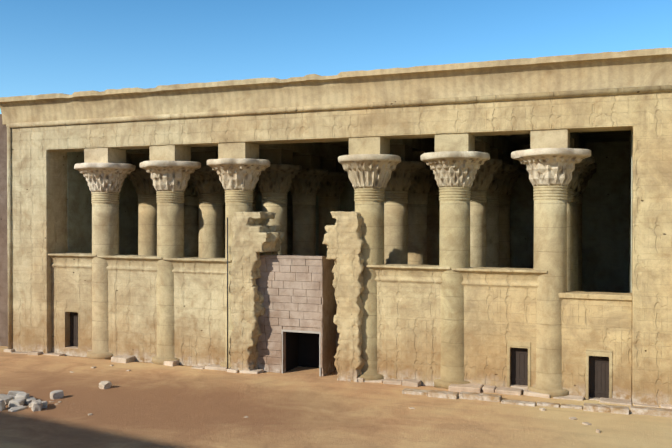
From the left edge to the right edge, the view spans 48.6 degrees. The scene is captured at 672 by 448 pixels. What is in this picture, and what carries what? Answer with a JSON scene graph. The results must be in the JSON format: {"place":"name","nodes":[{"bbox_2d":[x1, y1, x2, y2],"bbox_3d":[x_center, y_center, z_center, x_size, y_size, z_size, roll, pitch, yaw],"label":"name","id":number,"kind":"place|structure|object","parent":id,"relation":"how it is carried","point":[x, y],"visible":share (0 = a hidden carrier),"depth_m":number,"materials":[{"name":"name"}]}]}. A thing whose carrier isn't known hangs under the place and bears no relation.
{"place":"outdoors","nodes":[
{"label":"outdoors","id":0,"kind":"place"},
{"bbox_2d":[0,114,7,345],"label":"wall","id":1,"kind":"structure","parent":0,"point":[3,253],"depth_m":46.13,"materials":[{"name":"beige stone"}]},
{"bbox_2d":[260,258,335,376],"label":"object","id":2,"kind":"object","parent":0,"point":[328,300],"visible":0.21,"depth_m":38.15,"materials":[{"name":"stone"}]},
{"bbox_2d":[0,346,596,400],"bbox_3d":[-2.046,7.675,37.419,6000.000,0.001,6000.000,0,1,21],"label":"stone blocks","id":3,"kind":"structure","parent":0,"point":[305,371],"depth_m":38.44,"materials":[{"name":"beige stone"}]},
{"bbox_2d":[48,253,96,357],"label":"screen","id":4,"kind":"object","parent":3,"relation":"on","point":[71,282],"visible":0.6,"depth_m":42.85,"materials":[{"name":"stone"}]},
{"bbox_2d":[70,312,77,346],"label":"door leaf","id":5,"kind":"object","parent":4,"relation":"attached to","point":[73,328],"visible":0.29,"depth_m":43.34,"materials":[{"name":"brown wood"}]},
{"bbox_2d":[74,147,135,359],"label":"column","id":6,"kind":"structure","parent":3,"relation":"on","point":[105,171],"depth_m":41.88,"materials":[{"name":"stone"}]},
{"bbox_2d":[97,255,162,362],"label":"screen","id":7,"kind":"object","parent":3,"relation":"on","point":[132,305],"visible":0.62,"depth_m":41.31,"materials":[{"name":"stone"}]},
{"bbox_2d":[127,154,156,255],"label":"column","id":8,"kind":"structure","parent":3,"relation":"on","point":[142,181],"depth_m":45.87,"materials":[{"name":"stone"}]},
{"bbox_2d":[140,145,200,365],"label":"column","id":9,"kind":"structure","parent":3,"relation":"on","point":[170,168],"depth_m":40.31,"materials":[{"name":"stone"}]},
{"bbox_2d":[184,158,198,256],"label":"column","id":10,"kind":"structure","parent":3,"relation":"on","point":[191,225],"depth_m":49.93,"materials":[{"name":"stone"}]},
{"bbox_2d":[163,257,231,366],"bbox_3d":[-7.172,4.747,40.128,4.285,5.823,1.322,0,1,21],"label":"screen","id":11,"kind":"object","parent":3,"relation":"on","point":[199,306],"visible":0.52,"depth_m":39.78,"materials":[{"name":"stone"}]},
{"bbox_2d":[190,151,224,257],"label":"column","id":12,"kind":"structure","parent":3,"relation":"on","point":[207,184],"depth_m":44.30,"materials":[{"name":"stone"}]},
{"bbox_2d":[223,192,224,257],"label":"column","id":13,"kind":"structure","parent":3,"relation":"on","point":[224,226],"depth_m":53.96,"materials":[{"name":"stone"}]},
{"bbox_2d":[207,142,269,367],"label":"column","id":14,"kind":"structure","parent":3,"relation":"on","point":[238,167],"depth_m":38.76,"materials":[{"name":"stone"}]},
{"bbox_2d":[253,182,258,211],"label":"column","id":15,"kind":"structure","parent":3,"relation":"on","point":[255,190],"depth_m":48.65,"materials":[{"name":"stone"}]},
{"bbox_2d":[229,211,285,371],"bbox_3d":[-4.022,3.517,39.029,2.565,8.349,2.376,0,1,21],"label":"jamb","id":16,"kind":"object","parent":3,"relation":"on","point":[255,236],"visible":0.75,"depth_m":38.13,"materials":[{"name":"stone"}]},
{"bbox_2d":[258,149,301,254],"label":"column","id":17,"kind":"structure","parent":3,"relation":"on","point":[277,176],"depth_m":42.74,"materials":[{"name":"stone"}]},
{"bbox_2d":[256,255,339,372],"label":"gate courses","id":18,"kind":"object","parent":3,"relation":"on","point":[295,292],"visible":0.56,"depth_m":38.12,"materials":[{"name":"beige stone"}]},
{"bbox_2d":[281,329,320,376],"bbox_3d":[-1.770,6.545,37.869,2.180,2.250,0.080,0,1,21],"label":"gate frame","id":19,"kind":"object","parent":18,"relation":"attached to","point":[299,331],"visible":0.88,"depth_m":37.77,"materials":[{"name":"beige stone"}]},
{"bbox_2d":[289,155,328,255],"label":"column","id":20,"kind":"structure","parent":3,"relation":"on","point":[308,179],"depth_m":46.78,"materials":[{"name":"stone"}]},
{"bbox_2d":[317,159,348,257],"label":"column","id":21,"kind":"structure","parent":3,"relation":"on","point":[329,191],"depth_m":50.77,"materials":[{"name":"stone"}]},
{"bbox_2d":[11,92,671,405],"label":"facade wall","id":22,"kind":"structure","parent":3,"relation":"on","point":[39,203],"depth_m":35.41,"materials":[{"name":"stone"}]},
{"bbox_2d":[0,48,671,124],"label":"cornice","id":23,"kind":"structure","parent":22,"relation":"on","point":[630,68],"depth_m":35.67,"materials":[{"name":"stone"}]},
{"bbox_2d":[6,85,671,348],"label":"torus molding","id":24,"kind":"structure","parent":22,"relation":"attached to","point":[576,93],"depth_m":37.40,"materials":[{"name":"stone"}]},
{"bbox_2d":[45,122,635,149],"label":"opening frames","id":25,"kind":"structure","parent":22,"relation":"attached to","point":[611,125],"depth_m":36.36,"materials":[{"name":"stone"}]},
{"bbox_2d":[126,130,629,159],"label":"ceiling","id":26,"kind":"structure","parent":22,"relation":"on","point":[506,144],"depth_m":44.85,"materials":[{"name":"brown stone"}]},
{"bbox_2d":[67,182,632,252],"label":"wall","id":27,"kind":"structure","parent":3,"relation":"on","point":[67,231],"depth_m":44.63,"materials":[{"name":"beige stone"}]},
{"bbox_2d":[67,130,632,292],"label":"interior back wall","id":28,"kind":"structure","parent":3,"relation":"on","point":[607,232],"depth_m":48.11,"materials":[{"name":"brown stone"}]},
{"bbox_2d":[338,136,400,380],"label":"column","id":29,"kind":"structure","parent":3,"relation":"on","point":[369,164],"depth_m":36.12,"materials":[{"name":"stone"}]},
{"bbox_2d":[384,144,425,263],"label":"column","id":30,"kind":"structure","parent":3,"relation":"on","point":[398,185],"depth_m":40.14,"materials":[{"name":"stone"}]},
{"bbox_2d":[408,151,434,264],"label":"column","id":31,"kind":"structure","parent":3,"relation":"on","point":[421,183],"depth_m":44.14,"materials":[{"name":"stone"}]},
{"bbox_2d":[470,141,502,266],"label":"column","id":32,"kind":"structure","parent":3,"relation":"on","point":[486,171],"depth_m":38.57,"materials":[{"name":"stone"}]},
{"bbox_2d":[486,149,516,267],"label":"column","id":33,"kind":"structure","parent":3,"relation":"on","point":[492,219],"depth_m":42.59,"materials":[{"name":"stone"}]},
{"bbox_2d":[499,154,525,267],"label":"column","id":34,"kind":"structure","parent":3,"relation":"on","point":[511,179],"depth_m":46.59,"materials":[{"name":"stone"}]},
{"bbox_2d":[526,138,593,290],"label":"column","id":35,"kind":"structure","parent":3,"relation":"on","point":[579,169],"depth_m":37.07,"materials":[{"name":"stone"}]},
{"bbox_2d":[573,146,596,290],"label":"column","id":36,"kind":"structure","parent":3,"relation":"on","point":[588,169],"depth_m":41.11,"materials":[{"name":"stone"}]},
{"bbox_2d":[578,168,596,290],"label":"column","id":37,"kind":"structure","parent":3,"relation":"on","point":[585,182],"depth_m":45.15,"materials":[{"name":"stone"}]},
{"bbox_2d":[558,291,631,399],"bbox_3d":[11.291,5.385,33.090,3.488,4.694,1.125,0,1,21],"label":"screen","id":38,"kind":"object","parent":3,"relation":"on","point":[597,320],"visible":0.69,"depth_m":32.57,"materials":[{"name":"stone"}]},
{"bbox_2d":[589,397,599,400],"bbox_3d":[11.561,7.714,32.749,0.890,0.060,0.380,0,1,21],"label":"door sill","id":39,"kind":"structure","parent":38,"relation":"attached to","point":[593,398],"depth_m":32.80,"materials":[{"name":"beige stone"}]},
{"bbox_2d":[589,356,608,397],"bbox_3d":[11.630,6.747,32.917,0.870,1.950,0.100,0,1,21],"label":"door leaf","id":40,"kind":"object","parent":38,"relation":"attached to","point":[598,376],"visible":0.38,"depth_m":32.89,"materials":[{"name":"brown wood"}]},
{"bbox_2d":[586,349,611,399],"bbox_3d":[11.482,6.611,32.533,1.090,2.230,0.060,0,1,21],"label":"door frame","id":41,"kind":"object","parent":38,"relation":"attached to","point":[601,353],"visible":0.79,"depth_m":32.50,"materials":[{"name":"beige stone"}]},
{"bbox_2d":[286,332,318,371],"bbox_3d":[-1.357,6.574,38.937,2.060,2.170,1.650,0,1,21],"label":"doorway","id":42,"kind":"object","parent":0,"point":[302,349],"visible":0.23,"depth_m":39.72,"materials":[{"name":"black"}]},
{"bbox_2d":[0,351,671,447],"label":"forecourt ground","id":43,"kind":"structure","parent":0,"point":[144,405],"depth_m":29.99,"materials":[{"name":"beige sand"}]},
{"bbox_2d":[0,390,63,411],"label":"debris pile","id":44,"kind":"object","parent":43,"relation":"on","point":[16,400],"visible":1,"depth_m":31.58,"materials":[{"name":"stone"}]},
{"bbox_2d":[99,381,111,388],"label":"stone block","id":45,"kind":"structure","parent":43,"relation":"on","point":[105,384],"depth_m":34.67,"materials":[{"name":"stone"}]},
{"bbox_2d":[4,348,671,408],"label":"foundation course","id":46,"kind":"object","parent":43,"relation":"on","point":[475,388],"visible":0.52,"depth_m":34.26,"materials":[{"name":"stone"}]},
{"bbox_2d":[227,217,227,368],"bbox_3d":[-5.573,3.666,38.293,0.065,8.000,0.065,0,1,-1],"label":"pole","id":47,"kind":"object","parent":46,"relation":"on","point":[227,292],"visible":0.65,"depth_m":38.26,"materials":[{"name":"stone"}]},
{"bbox_2d":[322,211,365,381],"bbox_3d":[0.629,3.529,37.214,2.310,8.353,2.348,0,1,21],"label":"jamb","id":48,"kind":"object","parent":43,"relation":"on","point":[343,241],"visible":0.65,"depth_m":36.05,"materials":[{"name":"stone"}]},
{"bbox_2d":[365,264,450,386],"bbox_3d":[3.587,4.839,35.962,4.285,5.725,1.321,0,1,21],"label":"screen","id":49,"kind":"object","parent":43,"relation":"on","point":[408,321],"visible":0.6,"depth_m":35.60,"materials":[{"name":"stone"}]},
{"bbox_2d":[245,407,599,432],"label":"small stones","id":50,"kind":"object","parent":43,"relation":"on","point":[575,418],"visible":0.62,"depth_m":29.43,"materials":[{"name":"stone"}]},
{"bbox_2d":[420,133,489,388],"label":"column","id":51,"kind":"structure","parent":43,"relation":"on","point":[454,161],"depth_m":34.62,"materials":[{"name":"stone"}]},
{"bbox_2d":[452,267,547,393],"bbox_3d":[7.608,4.880,34.403,4.383,5.674,1.325,0,1,21],"label":"screen","id":52,"kind":"object","parent":43,"relation":"on","point":[500,309],"visible":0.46,"depth_m":34.12,"materials":[{"name":"stone"}]},
{"bbox_2d":[507,341,530,387],"bbox_3d":[8.288,6.373,33.767,1.040,2.080,0.060,0,1,21],"label":"door frame","id":53,"kind":"object","parent":52,"relation":"attached to","point":[513,344],"visible":0.92,"depth_m":33.73,"materials":[{"name":"beige stone"}]},
{"bbox_2d":[511,348,527,385],"bbox_3d":[8.418,6.510,34.105,0.820,1.800,0.100,0,1,21],"label":"door leaf","id":54,"kind":"object","parent":52,"relation":"attached to","point":[519,366],"visible":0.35,"depth_m":34.08,"materials":[{"name":"brown wood"}]},
{"bbox_2d":[511,384,527,387],"bbox_3d":[8.358,7.401,33.960,0.840,0.060,0.330,0,1,21],"label":"door sill","id":55,"kind":"structure","parent":52,"relation":"attached to","point":[521,386],"depth_m":33.88,"materials":[{"name":"beige stone"}]},
{"bbox_2d":[402,388,671,416],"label":"kerb blocks","id":56,"kind":"structure","parent":43,"relation":"on","point":[642,410],"depth_m":31.54,"materials":[{"name":"stone"}]},
{"bbox_2d":[511,129,590,397],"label":"column","id":57,"kind":"structure","parent":43,"relation":"on","point":[550,159],"depth_m":33.05,"materials":[{"name":"stone"}]},
{"bbox_2d":[0,0,671,113],"label":"sky","id":58,"kind":"structure","parent":0,"point":[69,47],"materials":[{"name":"blue"}]}
]}

